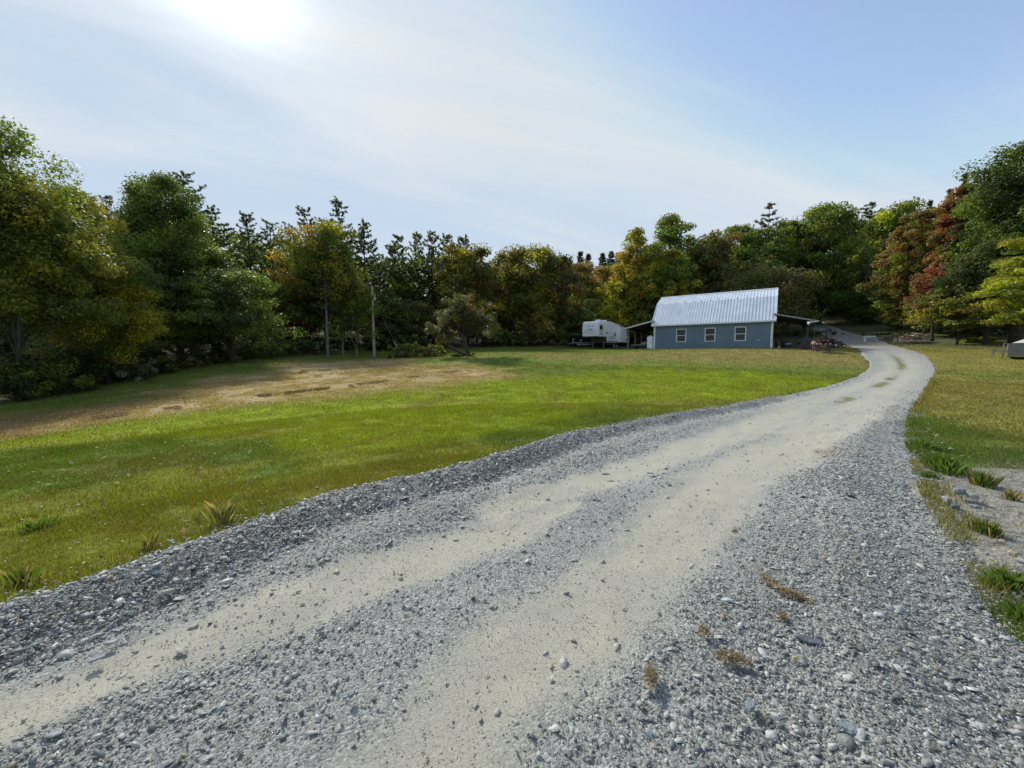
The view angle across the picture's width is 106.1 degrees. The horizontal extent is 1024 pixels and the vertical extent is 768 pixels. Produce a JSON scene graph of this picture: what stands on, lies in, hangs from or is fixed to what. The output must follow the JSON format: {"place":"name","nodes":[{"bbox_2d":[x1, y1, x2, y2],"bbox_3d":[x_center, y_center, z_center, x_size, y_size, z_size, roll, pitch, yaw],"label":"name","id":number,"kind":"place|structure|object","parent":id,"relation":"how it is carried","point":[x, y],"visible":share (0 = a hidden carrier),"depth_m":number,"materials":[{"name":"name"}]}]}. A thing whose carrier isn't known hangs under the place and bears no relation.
{"place":"outdoors","nodes":[
{"label":"outdoors","id":0,"kind":"place"},
{"bbox_2d":[0,321,1023,767],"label":"gravel driveway","id":1,"kind":"structure","parent":0,"point":[854,399],"depth_m":2.54,"materials":[{"name":"grey gravel"}]},
{"bbox_2d":[643,661,658,693],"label":"dry grass clump","id":2,"kind":"object","parent":1,"relation":"on","point":[650,675],"visible":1,"depth_m":2.01,"materials":[{"name":"beige plant"}]},
{"bbox_2d":[714,648,752,666],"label":"dry grass clump","id":3,"kind":"object","parent":1,"relation":"on","point":[737,658],"visible":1,"depth_m":2.13,"materials":[{"name":"beige plant"}]},
{"bbox_2d":[772,584,814,603],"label":"dry grass clump","id":4,"kind":"object","parent":1,"relation":"on","point":[793,593],"visible":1,"depth_m":2.70,"materials":[{"name":"beige plant"}]},
{"bbox_2d":[837,720,866,736],"bbox_3d":[1.521,1.549,1.729,0.087,0.035,0.067,1,4,8],"label":"rock","id":5,"kind":"object","parent":1,"relation":"on","point":[849,728],"visible":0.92,"depth_m":1.72,"materials":[{"name":"grey stone"}]},
{"bbox_2d":[0,259,1023,642],"bbox_3d":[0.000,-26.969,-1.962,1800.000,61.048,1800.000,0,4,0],"label":"ground","id":6,"kind":"structure","parent":0,"point":[868,327],"depth_m":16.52,"materials":[{"name":"green plant"}]},
{"bbox_2d":[0,562,48,591],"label":"grass tuft","id":7,"kind":"object","parent":6,"relation":"on","point":[23,576],"visible":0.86,"depth_m":3.15,"materials":[{"name":"green plant"}]},
{"bbox_2d":[0,357,55,401],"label":"bush","id":8,"kind":"object","parent":6,"relation":"on","point":[20,383],"visible":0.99,"depth_m":19.89,"materials":[{"name":"green plant"}]},
{"bbox_2d":[3,514,69,537],"bbox_3d":[-5.298,1.562,4.306,0.289,0.148,0.473,3,5,40],"label":"grass tuft","id":9,"kind":"object","parent":6,"relation":"on","point":[37,526],"visible":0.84,"depth_m":4.28,"materials":[{"name":"green plant"}]},
{"bbox_2d":[0,115,87,329],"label":"maple tree","id":10,"kind":"object","parent":6,"relation":"on","point":[20,146],"visible":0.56,"depth_m":19.35,"materials":[{"name":"green plant"}]},
{"bbox_2d":[0,348,98,397],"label":"bush","id":11,"kind":"object","parent":6,"relation":"on","point":[69,383],"visible":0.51,"depth_m":21.66,"materials":[{"name":"green plant"}]},
{"bbox_2d":[0,177,128,397],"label":"maple tree","id":12,"kind":"object","parent":6,"relation":"on","point":[88,258],"visible":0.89,"depth_m":20.07,"materials":[{"name":"green plant"}]},
{"bbox_2d":[5,177,130,349],"bbox_3d":[-29.357,-6.373,24.829,6.702,12.930,6.542,0,4,0],"label":"maple tree","id":13,"kind":"object","parent":6,"relation":"on","point":[104,231],"visible":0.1,"depth_m":25.83,"materials":[{"name":"green plant"}]},
{"bbox_2d":[31,347,115,390],"bbox_3d":[-26.849,-0.865,23.638,4.252,2.813,3.600,4,6,43],"label":"bush","id":14,"kind":"object","parent":6,"relation":"on","point":[89,367],"visible":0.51,"depth_m":23.28,"materials":[{"name":"green plant"}]},
{"bbox_2d":[24,246,170,384],"bbox_3d":[-26.285,-4.210,24.729,6.643,8.636,7.170,-3,5,-39],"label":"maple tree","id":15,"kind":"object","parent":6,"relation":"on","point":[130,291],"visible":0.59,"depth_m":24.22,"materials":[{"name":"green plant"}]},
{"bbox_2d":[62,349,156,382],"bbox_3d":[-26.612,-1.169,25.391,4.803,2.376,3.527,0,4,0],"label":"bush","id":16,"kind":"object","parent":6,"relation":"on","point":[114,370],"visible":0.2,"depth_m":25.24,"materials":[{"name":"green plant"}]},
{"bbox_2d":[85,357,159,381],"bbox_3d":[-26.688,-0.971,25.516,4.523,1.912,3.785,-1,4,-15],"label":"bush","id":17,"kind":"object","parent":6,"relation":"on","point":[128,368],"visible":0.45,"depth_m":25.50,"materials":[{"name":"green plant"}]},
{"bbox_2d":[135,532,160,551],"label":"grass tuft","id":18,"kind":"object","parent":6,"relation":"on","point":[148,541],"visible":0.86,"depth_m":3.74,"materials":[{"name":"green plant"}]},
{"bbox_2d":[135,355,189,372],"bbox_3d":[-26.104,-1.415,28.176,3.849,1.478,2.878,0,4,0],"label":"bush","id":19,"kind":"object","parent":6,"relation":"on","point":[170,364],"visible":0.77,"depth_m":28.16,"materials":[{"name":"green plant"}]},
{"bbox_2d":[86,170,243,361],"bbox_3d":[-29.375,-9.864,33.885,9.747,16.108,10.571,3,5,34],"label":"ash tree","id":20,"kind":"object","parent":6,"relation":"on","point":[169,258],"visible":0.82,"depth_m":31.84,"materials":[{"name":"green plant"}]},
{"bbox_2d":[123,171,238,351],"bbox_3d":[-37.739,-13.927,44.436,10.126,20.748,10.401,-3,5,-36],"label":"pine tree","id":21,"kind":"object","parent":6,"relation":"on","point":[185,176],"visible":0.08,"depth_m":43.70,"materials":[{"name":"green plant"}]},
{"bbox_2d":[123,281,253,360],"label":"spreading tree","id":22,"kind":"object","parent":6,"relation":"on","point":[182,342],"visible":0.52,"depth_m":29.86,"materials":[{"name":"green plant"}]},
{"bbox_2d":[190,343,236,363],"bbox_3d":[-25.516,-2.588,33.002,3.544,2.054,3.371,-1,4,-20],"label":"bush","id":23,"kind":"object","parent":6,"relation":"on","point":[213,352],"visible":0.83,"depth_m":32.38,"materials":[{"name":"green plant"}]},
{"bbox_2d":[189,205,242,342],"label":"pine tree","id":24,"kind":"object","parent":6,"relation":"on","point":[213,232],"visible":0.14,"depth_m":45.80,"materials":[{"name":"green plant"}]},
{"bbox_2d":[201,492,236,527],"bbox_3d":[-3.236,1.407,4.322,0.392,0.306,0.463,0,4,0],"label":"grass tuft","id":25,"kind":"object","parent":6,"relation":"on","point":[218,514],"visible":0.9,"depth_m":4.25,"materials":[{"name":"green plant"}]},
{"bbox_2d":[168,268,309,363],"bbox_3d":[-22.884,-5.546,32.427,10.326,7.958,8.962,4,6,44],"label":"spreading tree","id":26,"kind":"object","parent":6,"relation":"on","point":[238,304],"visible":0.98,"depth_m":30.92,"materials":[{"name":"green plant"}]},
{"bbox_2d":[223,344,277,359],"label":"bush","id":27,"kind":"object","parent":6,"relation":"on","point":[246,355],"visible":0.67,"depth_m":35.24,"materials":[{"name":"green plant"}]},
{"bbox_2d":[230,210,281,343],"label":"pine tree","id":28,"kind":"object","parent":6,"relation":"on","point":[243,249],"visible":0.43,"depth_m":47.55,"materials":[{"name":"green plant"}]},
{"bbox_2d":[244,218,285,341],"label":"pine tree","id":29,"kind":"object","parent":6,"relation":"on","point":[269,242],"visible":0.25,"depth_m":49.20,"materials":[{"name":"green plant"}]},
{"bbox_2d":[247,340,296,356],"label":"bush","id":30,"kind":"object","parent":6,"relation":"on","point":[279,349],"visible":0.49,"depth_m":37.97,"materials":[{"name":"green plant"}]},
{"bbox_2d":[246,286,318,341],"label":"tree","id":31,"kind":"object","parent":6,"relation":"on","point":[292,315],"visible":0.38,"depth_m":44.63,"materials":[{"name":"green plant"}]},
{"bbox_2d":[278,309,309,350],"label":"sumac tree","id":32,"kind":"object","parent":6,"relation":"on","point":[294,324],"visible":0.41,"depth_m":44.83,"materials":[{"name":"green plant"}]},
{"bbox_2d":[264,205,328,339],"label":"pine tree","id":33,"kind":"object","parent":6,"relation":"on","point":[304,215],"visible":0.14,"depth_m":48.23,"materials":[{"name":"green plant"}]},
{"bbox_2d":[278,338,322,354],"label":"bush","id":34,"kind":"object","parent":6,"relation":"on","point":[305,345],"visible":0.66,"depth_m":41.88,"materials":[{"name":"green plant"}]},
{"bbox_2d":[273,275,348,346],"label":"tree","id":35,"kind":"object","parent":6,"relation":"on","point":[317,338],"visible":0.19,"depth_m":47.72,"materials":[{"name":"green plant"}]},
{"bbox_2d":[257,217,371,352],"bbox_3d":[-22.791,-11.346,45.282,12.427,15.572,9.002,0,4,0],"label":"maple tree","id":36,"kind":"object","parent":6,"relation":"on","point":[326,231],"visible":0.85,"depth_m":43.36,"materials":[{"name":"green plant"}]},
{"bbox_2d":[292,237,348,355],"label":"young pine","id":37,"kind":"object","parent":6,"relation":"on","point":[327,305],"visible":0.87,"depth_m":42.35,"materials":[{"name":"green plant"}]},
{"bbox_2d":[319,337,359,349],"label":"bush","id":38,"kind":"object","parent":6,"relation":"on","point":[348,343],"visible":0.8,"depth_m":48.53,"materials":[{"name":"green plant"}]},
{"bbox_2d":[323,302,358,355],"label":"thin tree","id":39,"kind":"object","parent":6,"relation":"on","point":[342,327],"visible":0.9,"depth_m":44.16,"materials":[{"name":"green plant"}]},
{"bbox_2d":[312,196,381,347],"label":"pine tree","id":40,"kind":"object","parent":6,"relation":"on","point":[336,202],"visible":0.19,"depth_m":49.44,"materials":[{"name":"green plant"}]},
{"bbox_2d":[332,282,385,354],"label":"thin tree","id":41,"kind":"object","parent":6,"relation":"on","point":[362,297],"visible":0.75,"depth_m":45.17,"materials":[{"name":"green plant"}]},
{"bbox_2d":[329,217,392,349],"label":"pine tree","id":42,"kind":"object","parent":6,"relation":"on","point":[361,246],"visible":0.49,"depth_m":50.53,"materials":[{"name":"green plant"}]},
{"bbox_2d":[356,262,395,346],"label":"pine tree","id":43,"kind":"object","parent":6,"relation":"on","point":[384,289],"visible":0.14,"depth_m":54.85,"materials":[{"name":"green plant"}]},
{"bbox_2d":[358,335,398,350],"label":"bush","id":44,"kind":"object","parent":6,"relation":"on","point":[369,343],"visible":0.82,"depth_m":50.87,"materials":[{"name":"green plant"}]},
{"bbox_2d":[361,294,426,343],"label":"tree","id":45,"kind":"object","parent":6,"relation":"on","point":[398,310],"visible":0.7,"depth_m":51.99,"materials":[{"name":"green plant"}]},
{"bbox_2d":[377,243,412,336],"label":"pine tree","id":46,"kind":"object","parent":6,"relation":"on","point":[392,250],"visible":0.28,"depth_m":58.55,"materials":[{"name":"green plant"}]},
{"bbox_2d":[384,234,417,304],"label":"pine tree","id":47,"kind":"object","parent":6,"relation":"on","point":[400,239],"visible":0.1,"depth_m":64.22,"materials":[{"name":"green plant"}]},
{"bbox_2d":[376,342,430,358],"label":"bush","id":48,"kind":"object","parent":6,"relation":"on","point":[400,350],"visible":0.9,"depth_m":39.20,"materials":[{"name":"green plant"}]},
{"bbox_2d":[385,334,431,348],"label":"bush","id":49,"kind":"object","parent":6,"relation":"on","point":[419,340],"visible":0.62,"depth_m":51.67,"materials":[{"name":"green plant"}]},
{"bbox_2d":[391,231,437,333],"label":"pine tree","id":50,"kind":"object","parent":6,"relation":"on","point":[417,238],"visible":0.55,"depth_m":60.32,"materials":[{"name":"green plant"}]},
{"bbox_2d":[394,300,445,340],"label":"tree","id":51,"kind":"object","parent":6,"relation":"on","point":[420,309],"visible":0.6,"depth_m":54.00,"materials":[{"name":"green plant"}]},
{"bbox_2d":[408,343,446,357],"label":"bush","id":52,"kind":"object","parent":6,"relation":"on","point":[438,350],"visible":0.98,"depth_m":38.34,"materials":[{"name":"green plant"}]},
{"bbox_2d":[406,230,458,343],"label":"pine tree","id":53,"kind":"object","parent":6,"relation":"on","point":[430,247],"visible":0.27,"depth_m":62.27,"materials":[{"name":"green plant"}]},
{"bbox_2d":[425,232,464,335],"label":"pine tree","id":54,"kind":"object","parent":6,"relation":"on","point":[447,237],"visible":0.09,"depth_m":59.78,"materials":[{"name":"green plant"}]},
{"bbox_2d":[424,292,500,355],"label":"apple tree","id":55,"kind":"object","parent":6,"relation":"on","point":[472,315],"visible":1,"depth_m":35.31,"materials":[{"name":"green plant"}]},
{"bbox_2d":[433,242,504,346],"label":"willow tree","id":56,"kind":"object","parent":6,"relation":"on","point":[463,262],"visible":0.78,"depth_m":54.63,"materials":[{"name":"green plant"}]},
{"bbox_2d":[0,211,940,360],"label":"woodland","id":57,"kind":"object","parent":6,"relation":"on","point":[5,345],"visible":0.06,"depth_m":58.58,"materials":[{"name":"green plant"}]},
{"bbox_2d":[471,331,508,346],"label":"bush","id":58,"kind":"object","parent":6,"relation":"on","point":[485,340],"visible":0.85,"depth_m":56.98,"materials":[{"name":"green plant"}]},
{"bbox_2d":[487,249,534,341],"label":"willow tree","id":59,"kind":"object","parent":6,"relation":"on","point":[507,323],"visible":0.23,"depth_m":61.63,"materials":[{"name":"green plant"}]},
{"bbox_2d":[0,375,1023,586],"bbox_3d":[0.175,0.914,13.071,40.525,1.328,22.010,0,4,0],"label":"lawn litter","id":60,"kind":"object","parent":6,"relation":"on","point":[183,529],"visible":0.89,"depth_m":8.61,"materials":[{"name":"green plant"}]},
{"bbox_2d":[495,331,540,345],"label":"bush","id":61,"kind":"object","parent":6,"relation":"on","point":[514,338],"visible":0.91,"depth_m":58.38,"materials":[{"name":"green plant"}]},
{"bbox_2d":[493,242,575,344],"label":"tree","id":62,"kind":"object","parent":6,"relation":"on","point":[518,275],"visible":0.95,"depth_m":58.09,"materials":[{"name":"green plant"}]},
{"bbox_2d":[528,329,570,345],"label":"bush","id":63,"kind":"object","parent":6,"relation":"on","point":[554,334],"visible":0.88,"depth_m":58.90,"materials":[{"name":"green plant"}]},
{"bbox_2d":[529,254,591,342],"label":"willow tree","id":64,"kind":"object","parent":6,"relation":"on","point":[559,312],"visible":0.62,"depth_m":60.50,"materials":[{"name":"green plant"}]},
{"bbox_2d":[550,309,591,342],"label":"maple tree","id":65,"kind":"object","parent":6,"relation":"on","point":[567,326],"visible":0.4,"depth_m":60.54,"materials":[{"name":"green plant"}]},
{"bbox_2d":[568,334,596,346],"bbox_3d":[10.751,-6.441,57.637,4.420,1.857,2.000,-1,4,-15],"label":"parked vehicle","id":66,"kind":"object","parent":6,"relation":"on","point":[577,340],"visible":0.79,"depth_m":56.66,"materials":[{"name":"black paint"}]},
{"bbox_2d":[565,260,605,319],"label":"maple tree","id":67,"kind":"object","parent":6,"relation":"on","point":[584,268],"visible":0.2,"depth_m":66.99,"materials":[{"name":"green plant"}]},
{"bbox_2d":[578,298,603,339],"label":"sapling","id":68,"kind":"object","parent":6,"relation":"on","point":[590,312],"visible":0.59,"depth_m":58.73,"materials":[{"name":"green plant"}]},
{"bbox_2d":[581,265,619,319],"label":"maple tree","id":69,"kind":"object","parent":6,"relation":"on","point":[606,270],"visible":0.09,"depth_m":69.87,"materials":[{"name":"green plant"}]},
{"bbox_2d":[582,319,627,347],"bbox_3d":[13.836,-7.213,55.827,2.960,4.000,9.320,3,5,40],"label":"camper","id":70,"kind":"object","parent":6,"relation":"on","point":[601,333],"visible":0.86,"depth_m":54.21,"materials":[{"name":"grey metal"}]},
{"bbox_2d":[592,280,647,331],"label":"maple tree","id":71,"kind":"object","parent":6,"relation":"on","point":[616,316],"visible":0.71,"depth_m":57.62,"materials":[{"name":"green plant"}]},
{"bbox_2d":[603,226,666,342],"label":"maple tree","id":72,"kind":"object","parent":6,"relation":"on","point":[641,263],"visible":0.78,"depth_m":57.04,"materials":[{"name":"green plant"}]},
{"bbox_2d":[639,213,709,321],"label":"maple tree","id":73,"kind":"object","parent":6,"relation":"on","point":[669,230],"visible":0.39,"depth_m":60.61,"materials":[{"name":"green plant"}]},
{"bbox_2d":[650,248,702,312],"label":"maple tree","id":74,"kind":"object","parent":6,"relation":"on","point":[673,270],"visible":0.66,"depth_m":55.22,"materials":[{"name":"green plant"}]},
{"bbox_2d":[688,229,754,293],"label":"oak tree","id":75,"kind":"object","parent":6,"relation":"on","point":[718,241],"visible":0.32,"depth_m":60.21,"materials":[{"name":"green plant"}]},
{"bbox_2d":[624,288,819,348],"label":"barn","id":76,"kind":"structure","parent":6,"relation":"on","point":[743,319],"depth_m":41.20,"materials":[{"name":"blue"}]},
{"bbox_2d":[721,223,770,281],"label":"maple tree","id":77,"kind":"object","parent":6,"relation":"on","point":[745,228],"visible":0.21,"depth_m":67.00,"materials":[{"name":"green plant"}]},
{"bbox_2d":[754,202,779,239],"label":"dead pine","id":78,"kind":"object","parent":6,"relation":"on","point":[761,222],"visible":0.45,"depth_m":72.88,"materials":[{"name":"green plant"}]},
{"bbox_2d":[737,225,798,327],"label":"maple tree","id":79,"kind":"object","parent":6,"relation":"on","point":[781,245],"visible":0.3,"depth_m":62.91,"materials":[{"name":"green plant"}]},
{"bbox_2d":[719,262,830,333],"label":"tree","id":80,"kind":"object","parent":6,"relation":"on","point":[797,294],"visible":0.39,"depth_m":53.38,"materials":[{"name":"green plant"}]},
{"bbox_2d":[771,218,825,326],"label":"maple tree","id":81,"kind":"object","parent":6,"relation":"on","point":[796,236],"visible":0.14,"depth_m":64.77,"materials":[{"name":"green plant"}]},
{"bbox_2d":[783,201,878,324],"bbox_3d":[51.991,-19.970,64.517,15.716,20.208,13.001,-2,4,-20],"label":"maple tree","id":82,"kind":"object","parent":6,"relation":"on","point":[823,221],"visible":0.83,"depth_m":62.18,"materials":[{"name":"green plant"}]},
{"bbox_2d":[811,260,881,308],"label":"maple tree","id":83,"kind":"object","parent":6,"relation":"on","point":[862,278],"visible":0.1,"depth_m":68.71,"materials":[{"name":"green plant"}]},
{"bbox_2d":[832,282,899,323],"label":"maple tree","id":84,"kind":"object","parent":6,"relation":"on","point":[856,308],"visible":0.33,"depth_m":59.92,"materials":[{"name":"green plant"}]},
{"bbox_2d":[853,243,929,329],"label":"maple tree","id":85,"kind":"object","parent":6,"relation":"on","point":[881,296],"visible":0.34,"depth_m":51.15,"materials":[{"name":"green plant"}]},
{"bbox_2d":[847,196,935,283],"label":"maple tree","id":86,"kind":"object","parent":6,"relation":"on","point":[884,222],"visible":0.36,"depth_m":68.33,"materials":[{"name":"green plant"}]},
{"bbox_2d":[877,278,918,330],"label":"maple tree","id":87,"kind":"object","parent":6,"relation":"on","point":[896,310],"visible":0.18,"depth_m":49.96,"materials":[{"name":"green plant"}]},
{"bbox_2d":[884,205,954,330],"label":"maple tree","id":88,"kind":"object","parent":6,"relation":"on","point":[919,233],"visible":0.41,"depth_m":47.66,"materials":[{"name":"green plant"}]},
{"bbox_2d":[904,437,950,452],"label":"grass tuft","id":89,"kind":"object","parent":6,"relation":"on","point":[925,443],"visible":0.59,"depth_m":7.09,"materials":[{"name":"green plant"}]},
{"bbox_2d":[891,303,966,333],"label":"beech tree","id":90,"kind":"object","parent":6,"relation":"on","point":[908,306],"visible":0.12,"depth_m":45.54,"materials":[{"name":"green plant"}]},
{"bbox_2d":[903,265,955,340],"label":"red maple","id":91,"kind":"object","parent":6,"relation":"on","point":[920,282],"visible":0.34,"depth_m":41.59,"materials":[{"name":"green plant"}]},
{"bbox_2d":[918,450,976,476],"bbox_3d":[6.564,1.171,5.823,0.588,0.275,0.921,1,4,19],"label":"grass tuft","id":92,"kind":"object","parent":6,"relation":"on","point":[951,463],"visible":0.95,"depth_m":5.70,"materials":[{"name":"green plant"}]},
{"bbox_2d":[905,284,1004,344],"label":"beech tree","id":93,"kind":"object","parent":6,"relation":"on","point":[937,310],"visible":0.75,"depth_m":38.42,"materials":[{"name":"green plant"}]},
{"bbox_2d":[921,180,988,336],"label":"red maple","id":94,"kind":"object","parent":6,"relation":"on","point":[934,258],"visible":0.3,"depth_m":42.87,"materials":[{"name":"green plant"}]},
{"bbox_2d":[910,233,1023,344],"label":"oak tree","id":95,"kind":"object","parent":6,"relation":"on","point":[957,271],"visible":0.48,"depth_m":37.29,"materials":[{"name":"green plant"}]},
{"bbox_2d":[935,170,1019,337],"bbox_3d":[51.019,-13.316,40.813,9.426,16.828,8.724,0,4,0],"label":"oak tree","id":96,"kind":"object","parent":6,"relation":"on","point":[951,247],"visible":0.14,"depth_m":41.46,"materials":[{"name":"green plant"}]},
{"bbox_2d":[943,140,1023,342],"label":"oak tree","id":97,"kind":"object","parent":6,"relation":"on","point":[1003,188],"visible":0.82,"depth_m":36.39,"materials":[{"name":"green plant"}]},
{"bbox_2d":[963,467,1005,488],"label":"grass tuft","id":98,"kind":"object","parent":6,"relation":"on","point":[979,478],"visible":0.98,"depth_m":5.08,"materials":[{"name":"green plant"}]},
{"bbox_2d":[966,515,1005,538],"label":"grass tuft","id":99,"kind":"object","parent":6,"relation":"on","point":[984,526],"visible":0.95,"depth_m":3.75,"materials":[{"name":"green plant"}]},
{"bbox_2d":[960,236,1023,330],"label":"beech tree","id":100,"kind":"object","parent":6,"relation":"on","point":[1013,295],"visible":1,"depth_m":30.67,"materials":[{"name":"green plant"}]},
{"bbox_2d":[979,565,1023,596],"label":"grass tuft","id":101,"kind":"object","parent":6,"relation":"on","point":[1017,581],"visible":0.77,"depth_m":2.85,"materials":[{"name":"green plant"}]},
{"bbox_2d":[992,339,1023,357],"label":"trailer","id":102,"kind":"object","parent":6,"relation":"on","point":[1015,348],"visible":1,"depth_m":26.56,"materials":[{"name":"metal"}]},
{"bbox_2d":[995,169,1023,275],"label":"oak tree","id":103,"kind":"object","parent":6,"relation":"on","point":[1018,206],"visible":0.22,"depth_m":35.08,"materials":[{"name":"green plant"}]},
{"bbox_2d":[998,598,1023,625],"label":"grass tuft","id":104,"kind":"object","parent":6,"relation":"on","point":[1011,606],"visible":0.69,"depth_m":2.52,"materials":[{"name":"green plant"}]},
{"bbox_2d":[0,0,1023,295],"label":"sky","id":105,"kind":"structure","parent":0,"point":[570,126],"materials":[{"name":"blue"}]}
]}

